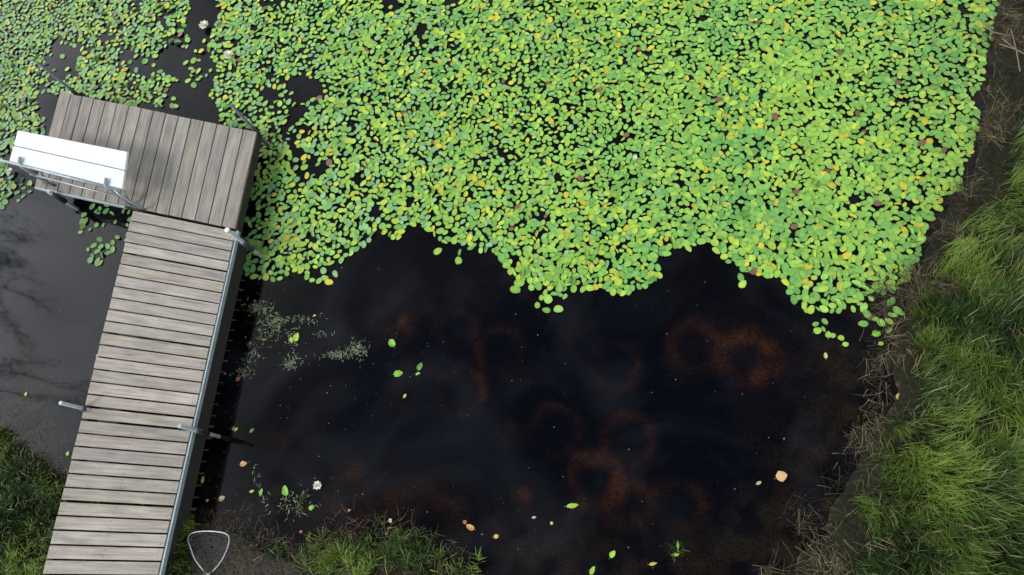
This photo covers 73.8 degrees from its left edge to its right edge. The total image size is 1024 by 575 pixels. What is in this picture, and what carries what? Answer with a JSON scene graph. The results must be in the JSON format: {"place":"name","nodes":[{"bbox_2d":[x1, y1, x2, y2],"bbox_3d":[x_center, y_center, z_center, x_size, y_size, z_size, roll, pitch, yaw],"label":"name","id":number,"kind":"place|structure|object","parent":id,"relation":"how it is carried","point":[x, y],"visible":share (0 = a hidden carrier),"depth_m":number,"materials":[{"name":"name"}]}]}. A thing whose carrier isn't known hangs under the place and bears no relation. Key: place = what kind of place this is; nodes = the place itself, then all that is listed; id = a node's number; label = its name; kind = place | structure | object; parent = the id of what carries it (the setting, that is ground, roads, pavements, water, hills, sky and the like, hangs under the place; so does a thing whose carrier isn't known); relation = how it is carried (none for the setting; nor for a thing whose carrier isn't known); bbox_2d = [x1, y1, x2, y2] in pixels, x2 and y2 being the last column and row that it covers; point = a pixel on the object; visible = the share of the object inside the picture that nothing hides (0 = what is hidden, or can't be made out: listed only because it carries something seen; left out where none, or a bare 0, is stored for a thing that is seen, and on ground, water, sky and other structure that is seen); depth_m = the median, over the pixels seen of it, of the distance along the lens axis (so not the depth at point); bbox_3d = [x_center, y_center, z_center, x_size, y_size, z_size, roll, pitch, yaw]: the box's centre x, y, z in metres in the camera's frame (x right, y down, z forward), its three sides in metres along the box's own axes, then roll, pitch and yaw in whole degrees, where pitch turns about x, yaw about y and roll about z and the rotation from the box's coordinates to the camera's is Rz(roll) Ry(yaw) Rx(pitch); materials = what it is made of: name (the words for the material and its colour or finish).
{"place":"outdoors","nodes":[
{"label":"outdoors","id":0,"kind":"place"},
{"bbox_2d":[0,0,999,574],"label":"pond water","id":1,"kind":"structure","parent":0,"point":[640,424],"depth_m":6.95,"materials":[{"name":"black liquid"}]},
{"bbox_2d":[6,167,11,173],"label":"white water lily","id":2,"kind":"object","parent":1,"relation":"on","point":[9,171],"visible":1,"depth_m":8.94,"materials":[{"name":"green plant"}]},
{"bbox_2d":[35,61,268,574],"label":"dock","id":3,"kind":"object","parent":1,"relation":"in","point":[197,176],"visible":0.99,"depth_m":7.35,"materials":[{"name":"wood"}]},
{"bbox_2d":[0,130,145,209],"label":"bench","id":4,"kind":"object","parent":3,"relation":"on","point":[112,179],"visible":0.98,"depth_m":7.83,"materials":[{"name":"white paint"}]},
{"bbox_2d":[198,20,207,28],"bbox_3d":[-4.182,-3.561,9.249,0.142,0.065,0.145,22,75,18],"label":"white water lily","id":5,"kind":"object","parent":1,"relation":"on","point":[203,24],"visible":1,"depth_m":9.26,"materials":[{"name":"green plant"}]},
{"bbox_2d":[238,461,246,466],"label":"fallen leaf","id":6,"kind":"object","parent":1,"relation":"on","point":[243,463],"visible":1,"depth_m":6.99,"materials":[{"name":"beige plant"}]},
{"bbox_2d":[282,485,287,497],"bbox_3d":[-2.261,2.042,6.804,0.068,0.009,0.142,-21,67,2],"label":"fallen leaf","id":7,"kind":"object","parent":1,"relation":"on","point":[284,490],"visible":1,"depth_m":6.81,"materials":[{"name":"green plant"}]},
{"bbox_2d":[293,333,298,340],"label":"fallen leaf","id":8,"kind":"object","parent":1,"relation":"on","point":[295,336],"visible":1,"depth_m":7.39,"materials":[{"name":"green plant"}]},
{"bbox_2d":[230,299,369,520],"bbox_3d":[-2.277,1.188,7.138,1.581,0.012,2.410,-4,69,9],"label":"pond weed","id":9,"kind":"object","parent":1,"relation":"on","point":[293,359],"visible":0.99,"depth_m":7.37,"materials":[{"name":"green plant"}]},
{"bbox_2d":[313,481,321,489],"bbox_3d":[-1.921,1.953,6.734,0.090,0.038,0.087,18,74,16],"label":"white water lily","id":10,"kind":"object","parent":1,"relation":"on","point":[317,485],"visible":1,"depth_m":6.74,"materials":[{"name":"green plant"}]},
{"bbox_2d":[388,339,394,346],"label":"fallen leaf","id":11,"kind":"object","parent":1,"relation":"on","point":[391,342],"visible":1,"depth_m":7.17,"materials":[{"name":"green plant"}]},
{"bbox_2d":[392,370,402,376],"bbox_3d":[-1.187,0.888,7.043,0.108,0.010,0.081,25,76,18],"label":"fallen leaf","id":12,"kind":"object","parent":1,"relation":"on","point":[397,373],"visible":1,"depth_m":7.04,"materials":[{"name":"green plant"}]},
{"bbox_2d":[417,362,421,369],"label":"fallen leaf","id":13,"kind":"object","parent":1,"relation":"on","point":[419,366],"visible":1,"depth_m":7.03,"materials":[{"name":"green plant"}]},
{"bbox_2d":[10,228,874,571],"bbox_3d":[-1.681,0.917,7.133,10.053,0.006,3.170,7,71,13],"label":"floating debris","id":14,"kind":"object","parent":1,"relation":"on","point":[428,406],"visible":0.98,"depth_m":6.94,"materials":[{"name":"plant"}]},
{"bbox_2d":[466,524,474,530],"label":"fallen leaf","id":15,"kind":"object","parent":1,"relation":"on","point":[470,527],"visible":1,"depth_m":6.38,"materials":[{"name":"orange plant"}]},
{"bbox_2d":[0,0,998,340],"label":"lily pads","id":16,"kind":"object","parent":1,"relation":"on","point":[770,218],"visible":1,"depth_m":7.62,"materials":[{"name":"green plant"}]},
{"bbox_2d":[224,50,232,58],"bbox_3d":[-3.731,-3.066,8.977,0.140,0.061,0.134,-19,67,3],"label":"white water lily","id":17,"kind":"object","parent":16,"relation":"on","point":[228,54],"visible":1,"depth_m":8.98,"materials":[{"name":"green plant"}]},
{"bbox_2d":[564,503,577,507],"bbox_3d":[0.542,2.013,6.291,0.140,0.007,0.047,-9,68,7],"label":"fallen leaf","id":18,"kind":"object","parent":1,"relation":"on","point":[572,505],"visible":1,"depth_m":6.29,"materials":[{"name":"green plant"}]},
{"bbox_2d":[589,566,594,573],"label":"fallen leaf","id":19,"kind":"object","parent":1,"relation":"on","point":[592,570],"visible":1,"depth_m":6.07,"materials":[{"name":"green plant"}]},
{"bbox_2d":[609,550,614,558],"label":"fallen leaf","id":20,"kind":"object","parent":1,"relation":"on","point":[612,554],"visible":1,"depth_m":6.09,"materials":[{"name":"green plant"}]},
{"bbox_2d":[776,471,786,481],"bbox_3d":[2.389,1.683,6.067,0.085,0.010,0.108,33,78,20],"label":"fallen leaf","id":21,"kind":"object","parent":1,"relation":"on","point":[781,475],"visible":1,"depth_m":6.07,"materials":[{"name":"beige plant"}]},
{"bbox_2d":[813,327,821,333],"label":"fallen leaf","id":22,"kind":"object","parent":1,"relation":"on","point":[817,330],"visible":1,"depth_m":6.46,"materials":[{"name":"green plant"}]},
{"bbox_2d":[872,330,880,336],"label":"fallen leaf","id":23,"kind":"object","parent":1,"relation":"on","point":[876,334],"visible":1,"depth_m":6.36,"materials":[{"name":"green plant"}]},
{"bbox_2d":[0,0,1023,574],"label":"ground","id":24,"kind":"structure","parent":0,"point":[986,192],"depth_m":6.31,"materials":[{"name":"soil"}]},
{"bbox_2d":[0,423,197,574],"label":"grass bank","id":25,"kind":"structure","parent":24,"relation":"on","point":[13,494],"depth_m":7.02,"materials":[{"name":"green plant"}]},
{"bbox_2d":[187,530,229,574],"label":"landing net","id":26,"kind":"object","parent":24,"relation":"on","point":[215,567],"visible":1,"depth_m":6.61,"materials":[{"name":"silver metal"}]},
{"bbox_2d":[0,394,471,574],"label":"dead grass","id":27,"kind":"structure","parent":24,"relation":"on","point":[244,525],"depth_m":6.60,"materials":[{"name":"plant"}]},
{"bbox_2d":[143,494,689,574],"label":"shoreline grass","id":28,"kind":"structure","parent":24,"relation":"on","point":[404,545],"depth_m":6.35,"materials":[{"name":"green plant"}]},
{"bbox_2d":[752,0,1023,574],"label":"dead grass","id":29,"kind":"structure","parent":24,"relation":"on","point":[988,127],"depth_m":6.25,"materials":[{"name":"plant"}]},
{"bbox_2d":[798,94,1023,574],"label":"grass bank","id":30,"kind":"structure","parent":24,"relation":"on","point":[983,297],"depth_m":5.75,"materials":[{"name":"green plant"}]},
{"bbox_2d":[979,19,1023,71],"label":"fallen branch","id":31,"kind":"object","parent":24,"relation":"on","point":[1014,48],"visible":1,"depth_m":6.87,"materials":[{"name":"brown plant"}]}
]}

